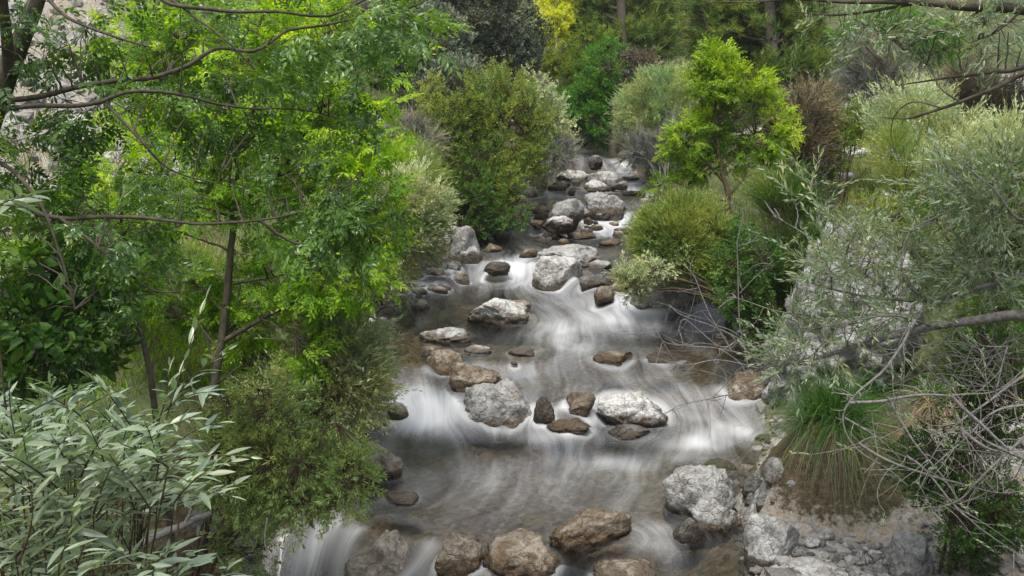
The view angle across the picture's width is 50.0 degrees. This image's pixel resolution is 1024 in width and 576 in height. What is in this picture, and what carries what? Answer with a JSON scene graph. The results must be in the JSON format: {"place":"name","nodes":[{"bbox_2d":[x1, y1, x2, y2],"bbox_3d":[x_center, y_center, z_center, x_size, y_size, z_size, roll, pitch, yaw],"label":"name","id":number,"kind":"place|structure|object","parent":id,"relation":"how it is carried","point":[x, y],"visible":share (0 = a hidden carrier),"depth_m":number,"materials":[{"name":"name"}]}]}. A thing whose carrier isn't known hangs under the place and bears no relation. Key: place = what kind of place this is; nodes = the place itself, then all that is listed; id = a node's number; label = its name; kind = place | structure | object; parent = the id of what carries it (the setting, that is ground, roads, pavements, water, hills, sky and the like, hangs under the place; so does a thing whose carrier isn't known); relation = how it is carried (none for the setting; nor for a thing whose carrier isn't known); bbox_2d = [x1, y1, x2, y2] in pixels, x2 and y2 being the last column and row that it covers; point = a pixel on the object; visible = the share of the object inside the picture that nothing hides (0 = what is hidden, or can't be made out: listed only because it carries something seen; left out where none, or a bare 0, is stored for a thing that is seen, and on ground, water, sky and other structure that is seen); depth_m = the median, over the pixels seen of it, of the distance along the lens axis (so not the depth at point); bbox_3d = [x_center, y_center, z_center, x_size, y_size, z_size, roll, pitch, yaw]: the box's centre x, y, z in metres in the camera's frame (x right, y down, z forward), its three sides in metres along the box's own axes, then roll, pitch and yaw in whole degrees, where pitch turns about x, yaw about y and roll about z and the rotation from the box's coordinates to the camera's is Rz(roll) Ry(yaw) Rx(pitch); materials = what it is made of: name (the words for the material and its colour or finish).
{"place":"outdoors","nodes":[
{"label":"outdoors","id":0,"kind":"place"},
{"bbox_2d":[0,0,1023,575],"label":"ground","id":1,"kind":"structure","parent":0,"point":[544,484],"depth_m":12.17,"materials":[{"name":"grey liquid"}]},
{"bbox_2d":[0,210,145,573],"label":"leafy shrub","id":2,"kind":"object","parent":1,"relation":"on","point":[28,343],"visible":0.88,"depth_m":6.78,"materials":[{"name":"green plant"}]},
{"bbox_2d":[29,151,202,349],"bbox_3d":[-4.168,-0.394,11.556,1.802,2.184,1.626,0,14,0],"label":"sapling","id":3,"kind":"object","parent":1,"relation":"on","point":[82,237],"visible":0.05,"depth_m":11.45,"materials":[{"name":"green plant"}]},
{"bbox_2d":[29,142,212,573],"bbox_3d":[-3.075,0.745,8.906,1.529,3.830,1.458,0,14,0],"label":"sapling","id":4,"kind":"object","parent":1,"relation":"on","point":[168,255],"visible":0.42,"depth_m":8.57,"materials":[{"name":"green plant"}]},
{"bbox_2d":[0,183,262,575],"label":"willow shrub","id":5,"kind":"object","parent":1,"relation":"on","point":[110,478],"visible":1,"depth_m":3.52,"materials":[{"name":"green plant"}]},
{"bbox_2d":[119,497,211,560],"bbox_3d":[-2.304,1.587,7.489,0.225,0.333,0.838,8,16,28],"label":"fallen log","id":6,"kind":"object","parent":1,"relation":"on","point":[187,522],"visible":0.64,"depth_m":7.55,"materials":[{"name":"grey wood"}]},
{"bbox_2d":[188,507,223,548],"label":"boulder","id":7,"kind":"object","parent":1,"relation":"on","point":[195,525],"visible":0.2,"depth_m":9.86,"materials":[{"name":"stone"}]},
{"bbox_2d":[0,0,474,378],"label":"ash tree","id":8,"kind":"object","parent":1,"relation":"on","point":[347,226],"visible":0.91,"depth_m":7.11,"materials":[{"name":"green plant"}]},
{"bbox_2d":[222,532,263,572],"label":"boulder","id":9,"kind":"object","parent":1,"relation":"on","point":[245,558],"visible":0.17,"depth_m":9.95,"materials":[{"name":"stone"}]},
{"bbox_2d":[161,346,345,442],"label":"shrub","id":10,"kind":"object","parent":1,"relation":"on","point":[222,406],"visible":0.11,"depth_m":10.59,"materials":[{"name":"green plant"}]},
{"bbox_2d":[68,0,441,433],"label":"ash tree","id":11,"kind":"object","parent":1,"relation":"on","point":[222,314],"visible":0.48,"depth_m":10.12,"materials":[{"name":"green plant"}]},
{"bbox_2d":[179,357,388,575],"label":"hanging shrub","id":12,"kind":"object","parent":1,"relation":"on","point":[258,437],"visible":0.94,"depth_m":8.80,"materials":[{"name":"green plant"}]},
{"bbox_2d":[208,279,422,467],"bbox_3d":[-1.829,0.906,10.617,2.002,2.236,1.619,0,14,0],"label":"feathery shrub","id":13,"kind":"object","parent":1,"relation":"on","point":[360,374],"visible":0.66,"depth_m":10.32,"materials":[{"name":"green plant"}]},
{"bbox_2d":[356,441,403,494],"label":"boulder","id":14,"kind":"object","parent":1,"relation":"on","point":[391,464],"visible":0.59,"depth_m":10.94,"materials":[{"name":"beige stone"}]},
{"bbox_2d":[343,529,430,575],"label":"boulder","id":15,"kind":"object","parent":1,"relation":"on","point":[391,553],"visible":1,"depth_m":9.53,"materials":[{"name":"beige stone"}]},
{"bbox_2d":[359,148,467,320],"bbox_3d":[-1.476,-0.697,15.647,1.720,2.514,1.515,0,14,0],"label":"heath bush","id":16,"kind":"object","parent":1,"relation":"on","point":[427,202],"visible":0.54,"depth_m":15.44,"materials":[{"name":"green plant"}]},
{"bbox_2d":[377,102,455,163],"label":"dead bush","id":17,"kind":"object","parent":1,"relation":"on","point":[417,120],"visible":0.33,"depth_m":18.31,"materials":[{"name":"grey plant"}]},
{"bbox_2d":[371,122,465,280],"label":"tall grass bush","id":18,"kind":"object","parent":1,"relation":"on","point":[433,167],"visible":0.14,"depth_m":16.88,"materials":[{"name":"plant"}]},
{"bbox_2d":[369,0,478,87],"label":"holm oak","id":19,"kind":"object","parent":1,"relation":"on","point":[454,42],"visible":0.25,"depth_m":26.62,"materials":[{"name":"green plant"}]},
{"bbox_2d":[411,68,459,183],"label":"young shrub","id":20,"kind":"object","parent":1,"relation":"on","point":[432,94],"visible":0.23,"depth_m":20.40,"materials":[{"name":"green plant"}]},
{"bbox_2d":[385,48,498,121],"bbox_3d":[-1.580,-4.290,24.839,2.572,2.232,2.014,-4,15,-15],"label":"holm oak","id":21,"kind":"object","parent":1,"relation":"on","point":[453,81],"visible":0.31,"depth_m":24.65,"materials":[{"name":"green plant"}]},
{"bbox_2d":[449,226,482,282],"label":"boulder","id":22,"kind":"object","parent":1,"relation":"on","point":[468,256],"visible":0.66,"depth_m":18.12,"materials":[{"name":"grey stone"}]},
{"bbox_2d":[441,155,532,240],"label":"dark shrub","id":23,"kind":"object","parent":1,"relation":"on","point":[472,220],"visible":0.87,"depth_m":19.47,"materials":[{"name":"green plant"}]},
{"bbox_2d":[429,0,553,123],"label":"holm oak","id":24,"kind":"object","parent":1,"relation":"on","point":[505,38],"visible":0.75,"depth_m":28.41,"materials":[{"name":"green plant"}]},
{"bbox_2d":[457,378,531,449],"bbox_3d":[-0.198,1.456,12.473,0.865,0.891,0.736,0,14,0],"label":"boulder","id":25,"kind":"object","parent":1,"relation":"on","point":[502,408],"visible":0.98,"depth_m":12.20,"materials":[{"name":"grey stone"}]},
{"bbox_2d":[425,55,567,236],"bbox_3d":[-0.507,-2.719,20.542,2.562,3.243,2.793,8,16,28],"label":"olive bush","id":26,"kind":"object","parent":1,"relation":"on","point":[471,132],"visible":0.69,"depth_m":20.13,"materials":[{"name":"green plant"}]},
{"bbox_2d":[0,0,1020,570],"bbox_3d":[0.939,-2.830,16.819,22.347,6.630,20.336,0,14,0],"label":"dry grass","id":27,"kind":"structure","parent":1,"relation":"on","point":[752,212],"depth_m":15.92,"materials":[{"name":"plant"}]},
{"bbox_2d":[0,0,1023,575],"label":"grass","id":28,"kind":"structure","parent":1,"relation":"on","point":[848,194],"depth_m":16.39,"materials":[{"name":"green plant"}]},
{"bbox_2d":[514,61,582,194],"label":"grey shrub","id":29,"kind":"object","parent":1,"relation":"on","point":[551,94],"visible":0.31,"depth_m":22.96,"materials":[{"name":"green plant"}]},
{"bbox_2d":[514,131,595,196],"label":"bare shrub","id":30,"kind":"object","parent":1,"relation":"on","point":[556,160],"visible":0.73,"depth_m":22.67,"materials":[{"name":"plant"}]},
{"bbox_2d":[533,0,578,91],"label":"poplar","id":31,"kind":"object","parent":1,"relation":"on","point":[561,13],"visible":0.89,"depth_m":35.19,"materials":[{"name":"yellow plant"}]},
{"bbox_2d":[531,255,582,312],"bbox_3d":[0.702,-0.079,17.345,0.820,0.933,0.697,0,14,0],"label":"boulder","id":32,"kind":"object","parent":1,"relation":"on","point":[554,273],"visible":0.98,"depth_m":17.11,"materials":[{"name":"stone"}]},
{"bbox_2d":[539,30,585,83],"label":"bright tree","id":33,"kind":"object","parent":1,"relation":"on","point":[551,64],"visible":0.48,"depth_m":33.76,"materials":[{"name":"green plant"}]},
{"bbox_2d":[545,11,621,154],"bbox_3d":[1.938,-5.825,31.024,1.977,3.993,2.509,11,18,38],"label":"light green tree","id":34,"kind":"object","parent":1,"relation":"on","point":[565,68],"visible":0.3,"depth_m":30.74,"materials":[{"name":"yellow plant"}]},
{"bbox_2d":[553,31,637,159],"bbox_3d":[2.173,-4.855,28.357,2.943,3.430,2.890,0,14,0],"label":"green tree","id":35,"kind":"object","parent":1,"relation":"on","point":[594,94],"visible":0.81,"depth_m":28.05,"materials":[{"name":"green plant"}]},
{"bbox_2d":[584,191,625,220],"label":"boulder","id":36,"kind":"object","parent":1,"relation":"on","point":[612,206],"visible":0.81,"depth_m":21.43,"materials":[{"name":"grey stone"}]},
{"bbox_2d":[569,0,688,78],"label":"pine tree","id":37,"kind":"object","parent":1,"relation":"on","point":[641,31],"visible":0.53,"depth_m":35.82,"materials":[{"name":"green plant"}]},
{"bbox_2d":[596,391,667,440],"bbox_3d":[1.359,1.446,12.612,0.854,0.618,0.726,0,14,0],"label":"boulder","id":38,"kind":"object","parent":1,"relation":"on","point":[635,408],"visible":0.82,"depth_m":12.32,"materials":[{"name":"stone"}]},
{"bbox_2d":[615,42,668,83],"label":"oak bush","id":39,"kind":"object","parent":1,"relation":"on","point":[642,59],"visible":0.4,"depth_m":32.71,"materials":[{"name":"brown plant"}]},
{"bbox_2d":[604,106,696,183],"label":"bare shrub","id":40,"kind":"object","parent":1,"relation":"on","point":[648,143],"visible":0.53,"depth_m":23.07,"materials":[{"name":"grey plant"}]},
{"bbox_2d":[603,56,721,173],"bbox_3d":[3.412,-3.722,24.442,2.808,2.848,2.356,0,14,0],"label":"silver willow","id":41,"kind":"object","parent":1,"relation":"on","point":[649,96],"visible":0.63,"depth_m":24.07,"materials":[{"name":"grey plant"}]},
{"bbox_2d":[630,263,701,332],"bbox_3d":[2.238,0.147,15.997,1.110,1.103,0.944,0,14,0],"label":"boulder","id":42,"kind":"object","parent":1,"relation":"on","point":[678,301],"visible":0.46,"depth_m":15.65,"materials":[{"name":"grey stone"}]},
{"bbox_2d":[601,249,755,331],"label":"shrub","id":43,"kind":"object","parent":1,"relation":"on","point":[626,275],"visible":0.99,"depth_m":13.86,"materials":[{"name":"green plant"}]},
{"bbox_2d":[616,179,744,306],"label":"bush","id":44,"kind":"object","parent":1,"relation":"on","point":[665,227],"visible":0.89,"depth_m":14.72,"materials":[{"name":"plant"}]},
{"bbox_2d":[662,464,741,549],"bbox_3d":[1.809,2.027,10.219,0.614,0.815,0.850,-10,17,-35],"label":"boulder","id":45,"kind":"object","parent":1,"relation":"on","point":[702,497],"visible":0.79,"depth_m":10.02,"materials":[{"name":"grey stone"}]},
{"bbox_2d":[632,32,809,322],"bbox_3d":[2.894,-1.554,15.423,2.508,3.992,1.376,0,14,0],"label":"young ash","id":46,"kind":"object","parent":1,"relation":"on","point":[711,83],"visible":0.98,"depth_m":15.09,"materials":[{"name":"green plant"}]},
{"bbox_2d":[687,211,768,322],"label":"green shrub","id":47,"kind":"object","parent":1,"relation":"on","point":[735,231],"visible":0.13,"depth_m":14.76,"materials":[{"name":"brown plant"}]},
{"bbox_2d":[721,369,766,410],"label":"boulder","id":48,"kind":"object","parent":1,"relation":"on","point":[749,397],"visible":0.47,"depth_m":12.89,"materials":[{"name":"brown stone"}]},
{"bbox_2d":[701,217,793,357],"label":"dark thicket","id":49,"kind":"object","parent":1,"relation":"on","point":[754,289],"visible":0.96,"depth_m":13.14,"materials":[{"name":"green plant"}]},
{"bbox_2d":[663,0,855,127],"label":"pine tree","id":50,"kind":"object","parent":1,"relation":"on","point":[763,33],"visible":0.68,"depth_m":26.07,"materials":[{"name":"green plant"}]},
{"bbox_2d":[743,513,799,573],"bbox_3d":[2.202,2.213,9.277,0.478,0.620,0.407,0,14,0],"label":"boulder","id":51,"kind":"object","parent":1,"relation":"on","point":[767,539],"visible":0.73,"depth_m":9.18,"materials":[{"name":"stone"}]},
{"bbox_2d":[763,457,783,487],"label":"stone","id":52,"kind":"object","parent":1,"relation":"on","point":[769,467],"visible":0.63,"depth_m":9.82,"materials":[{"name":"grey stone"}]},
{"bbox_2d":[727,139,848,319],"bbox_3d":[3.450,-0.697,13.651,1.435,2.326,1.524,-7,16,-26],"label":"rush clump","id":53,"kind":"object","parent":1,"relation":"on","point":[768,191],"visible":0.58,"depth_m":13.51,"materials":[{"name":"green plant"}]},
{"bbox_2d":[750,62,859,227],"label":"dry shrub","id":54,"kind":"object","parent":1,"relation":"on","point":[820,109],"visible":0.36,"depth_m":17.21,"materials":[{"name":"brown plant"}]},
{"bbox_2d":[779,556,838,575],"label":"boulder","id":55,"kind":"object","parent":1,"relation":"on","point":[804,566],"visible":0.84,"depth_m":8.84,"materials":[{"name":"stone"}]},
{"bbox_2d":[724,353,938,554],"bbox_3d":[2.880,1.316,10.038,2.079,1.795,2.194,-9,17,-33],"label":"sedge tussock","id":56,"kind":"object","parent":1,"relation":"on","point":[820,415],"visible":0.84,"depth_m":9.78,"materials":[{"name":"plant"}]},
{"bbox_2d":[665,0,1023,160],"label":"overhanging tree","id":57,"kind":"object","parent":1,"relation":"on","point":[984,7],"visible":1,"depth_m":6.63,"materials":[{"name":"green wood"}]},
{"bbox_2d":[760,222,929,408],"bbox_3d":[3.728,0.687,12.745,1.734,2.840,2.800,0,14,0],"label":"boulder","id":58,"kind":"object","parent":1,"relation":"on","point":[848,356],"visible":0.25,"depth_m":11.80,"materials":[{"name":"grey stone"}]},
{"bbox_2d":[814,90,885,208],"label":"shrub","id":59,"kind":"object","parent":1,"relation":"on","point":[854,133],"visible":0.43,"depth_m":17.62,"materials":[{"name":"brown plant"}]},
{"bbox_2d":[762,353,946,427],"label":"sedge tussock","id":60,"kind":"object","parent":1,"relation":"on","point":[880,392],"visible":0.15,"depth_m":11.68,"materials":[{"name":"plant"}]},
{"bbox_2d":[719,113,1023,423],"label":"willow tree","id":61,"kind":"object","parent":1,"relation":"on","point":[978,189],"visible":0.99,"depth_m":7.85,"materials":[{"name":"grey plant"}]},
{"bbox_2d":[613,250,812,441],"bbox_3d":[1.536,0.441,8.381,1.553,1.462,0.756,0,14,0],"label":"dead branch","id":62,"kind":"object","parent":61,"relation":"attached to","point":[714,344],"visible":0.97,"depth_m":8.39,"materials":[{"name":"grey wood"}]},
{"bbox_2d":[724,197,773,374],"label":"dead branch","id":63,"kind":"object","parent":61,"relation":"attached to","point":[746,271],"visible":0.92,"depth_m":8.60,"materials":[{"name":"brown wood"}]},
{"bbox_2d":[852,306,1023,431],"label":"dead branch","id":64,"kind":"object","parent":61,"relation":"attached to","point":[988,356],"visible":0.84,"depth_m":7.60,"materials":[{"name":"grey wood"}]},
{"bbox_2d":[823,14,931,135],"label":"bare bush","id":65,"kind":"object","parent":1,"relation":"on","point":[855,76],"visible":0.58,"depth_m":21.78,"materials":[{"name":"grey plant"}]},
{"bbox_2d":[850,184,920,270],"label":"weed","id":66,"kind":"object","parent":1,"relation":"on","point":[874,206],"visible":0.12,"depth_m":12.17,"materials":[{"name":"green plant"}]},
{"bbox_2d":[823,4,969,85],"bbox_3d":[8.363,-5.264,23.863,3.147,2.249,2.033,3,14,14],"label":"top tree","id":67,"kind":"object","parent":1,"relation":"on","point":[925,44],"visible":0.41,"depth_m":23.75,"materials":[{"name":"green plant"}]},
{"bbox_2d":[788,333,1023,575],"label":"dead branch","id":68,"kind":"object","parent":1,"relation":"on","point":[933,467],"visible":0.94,"depth_m":6.80,"materials":[{"name":"grey wood"}]},
{"bbox_2d":[825,319,1023,499],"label":"dead branch","id":69,"kind":"object","parent":68,"relation":"attached to","point":[851,401],"visible":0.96,"depth_m":7.00,"materials":[{"name":"grey wood"}]},
{"bbox_2d":[926,365,1023,504],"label":"dead branch","id":70,"kind":"object","parent":68,"relation":"attached to","point":[1007,450],"visible":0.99,"depth_m":6.60,"materials":[{"name":"grey wood"}]},
{"bbox_2d":[849,99,962,262],"bbox_3d":[5.088,-1.239,14.510,1.477,2.486,1.388,3,14,14],"label":"broom bush","id":71,"kind":"object","parent":1,"relation":"on","point":[895,170],"visible":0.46,"depth_m":14.38,"materials":[{"name":"green plant"}]},
{"bbox_2d":[882,530,935,575],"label":"boulder","id":72,"kind":"object","parent":1,"relation":"on","point":[907,553],"visible":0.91,"depth_m":8.90,"materials":[{"name":"grey stone"}]},
{"bbox_2d":[853,63,999,207],"bbox_3d":[6.408,-2.247,16.877,2.353,2.375,1.987,0,14,0],"label":"bush","id":73,"kind":"object","parent":1,"relation":"on","point":[947,118],"visible":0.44,"depth_m":16.75,"materials":[{"name":"plant"}]},
{"bbox_2d":[866,353,1004,465],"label":"sedge tussock","id":74,"kind":"object","parent":1,"relation":"on","point":[923,402],"visible":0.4,"depth_m":9.99,"materials":[{"name":"plant"}]},
{"bbox_2d":[879,307,1023,575],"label":"dark thicket","id":75,"kind":"object","parent":1,"relation":"on","point":[996,513],"visible":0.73,"depth_m":8.27,"materials":[{"name":"green plant"}]},
{"bbox_2d":[897,87,1023,277],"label":"broom bush","id":76,"kind":"object","parent":1,"relation":"on","point":[982,125],"visible":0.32,"depth_m":13.36,"materials":[{"name":"green plant"}]},
{"bbox_2d":[903,140,1023,382],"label":"green shrub","id":77,"kind":"object","parent":1,"relation":"on","point":[1000,307],"visible":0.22,"depth_m":10.97,"materials":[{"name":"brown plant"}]},
{"bbox_2d":[923,37,1023,152],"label":"bare bush","id":78,"kind":"object","parent":1,"relation":"on","point":[968,86],"visible":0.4,"depth_m":17.68,"materials":[{"name":"grey plant"}]},
{"bbox_2d":[0,0,1023,575],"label":"gravel","id":79,"kind":"structure","parent":0,"point":[780,560],"depth_m":11.71,"materials":[{"name":"stone"}]},
{"bbox_2d":[307,141,764,571],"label":"water","id":80,"kind":"structure","parent":0,"point":[428,409],"depth_m":12.67,"materials":[{"name":"grey liquid"}]},
{"bbox_2d":[385,491,418,506],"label":"boulder","id":81,"kind":"object","parent":80,"relation":"in","point":[401,499],"visible":1,"depth_m":10.44,"materials":[{"name":"stone"}]},
{"bbox_2d":[426,349,463,393],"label":"boulder","id":82,"kind":"object","parent":80,"relation":"on","point":[440,363],"visible":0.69,"depth_m":13.38,"materials":[{"name":"brown stone"}]},
{"bbox_2d":[419,327,471,348],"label":"boulder","id":83,"kind":"object","parent":80,"relation":"on","point":[452,337],"visible":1,"depth_m":14.48,"materials":[{"name":"grey stone"}]},
{"bbox_2d":[434,532,482,575],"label":"boulder","id":84,"kind":"object","parent":80,"relation":"on","point":[459,554],"visible":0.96,"depth_m":9.18,"materials":[{"name":"brown stone"}]},
{"bbox_2d":[449,362,501,402],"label":"boulder","id":85,"kind":"object","parent":80,"relation":"on","point":[463,376],"visible":0.73,"depth_m":12.83,"materials":[{"name":"brown stone"}]},
{"bbox_2d":[465,298,528,336],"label":"boulder","id":86,"kind":"object","parent":80,"relation":"on","point":[494,317],"visible":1,"depth_m":15.34,"materials":[{"name":"stone"}]},
{"bbox_2d":[483,261,510,276],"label":"stone","id":87,"kind":"object","parent":80,"relation":"on","point":[496,268],"visible":1,"depth_m":17.61,"materials":[{"name":"stone"}]},
{"bbox_2d":[482,528,561,575],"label":"boulder","id":88,"kind":"object","parent":80,"relation":"on","point":[520,552],"visible":1,"depth_m":9.12,"materials":[{"name":"brown stone"}]},
{"bbox_2d":[533,396,554,430],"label":"stone","id":89,"kind":"object","parent":80,"relation":"in","point":[544,411],"visible":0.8,"depth_m":12.08,"materials":[{"name":"stone"}]},
{"bbox_2d":[542,216,573,233],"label":"boulder","id":90,"kind":"object","parent":80,"relation":"in","point":[558,225],"visible":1,"depth_m":20.04,"materials":[{"name":"stone"}]},
{"bbox_2d":[550,198,584,237],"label":"boulder","id":91,"kind":"object","parent":80,"relation":"on","point":[573,209],"visible":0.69,"depth_m":20.51,"materials":[{"name":"grey stone"}]},
{"bbox_2d":[546,417,591,433],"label":"boulder","id":92,"kind":"object","parent":80,"relation":"in","point":[574,425],"visible":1,"depth_m":11.99,"materials":[{"name":"brown stone"}]},
{"bbox_2d":[537,244,601,270],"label":"boulder","id":93,"kind":"object","parent":80,"relation":"on","point":[585,255],"visible":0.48,"depth_m":18.04,"materials":[{"name":"grey stone"}]},
{"bbox_2d":[563,392,595,422],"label":"boulder","id":94,"kind":"object","parent":80,"relation":"on","point":[581,405],"visible":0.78,"depth_m":12.28,"materials":[{"name":"brown stone"}]},
{"bbox_2d":[549,508,631,567],"bbox_3d":[0.704,2.175,9.734,0.853,0.466,0.382,-8,16,-28],"label":"boulder","id":95,"kind":"object","parent":80,"relation":"on","point":[581,534],"visible":0.98,"depth_m":9.57,"materials":[{"name":"brown stone"}]},
{"bbox_2d":[579,274,609,293],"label":"boulder","id":96,"kind":"object","parent":80,"relation":"on","point":[590,283],"visible":0.73,"depth_m":16.54,"materials":[{"name":"stone"}]},
{"bbox_2d":[594,286,614,307],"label":"stone","id":97,"kind":"object","parent":80,"relation":"on","point":[604,296],"visible":1,"depth_m":15.83,"materials":[{"name":"brown stone"}]},
{"bbox_2d":[592,351,632,367],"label":"boulder","id":98,"kind":"object","parent":80,"relation":"in","point":[618,359],"visible":1,"depth_m":13.65,"materials":[{"name":"brown stone"}]},
{"bbox_2d":[592,556,656,575],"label":"boulder","id":99,"kind":"object","parent":80,"relation":"on","point":[630,566],"visible":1,"depth_m":9.09,"materials":[{"name":"beige stone"}]},
{"bbox_2d":[607,424,650,443],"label":"boulder","id":100,"kind":"object","parent":80,"relation":"in","point":[626,433],"visible":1,"depth_m":12.05,"materials":[{"name":"stone"}]},
{"bbox_2d":[646,353,687,365],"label":"boulder","id":101,"kind":"object","parent":80,"relation":"in","point":[680,359],"visible":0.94,"depth_m":13.63,"materials":[{"name":"stone"}]},
{"bbox_2d":[672,517,706,550],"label":"boulder","id":102,"kind":"object","parent":80,"relation":"on","point":[689,533],"visible":1,"depth_m":9.67,"materials":[{"name":"stone"}]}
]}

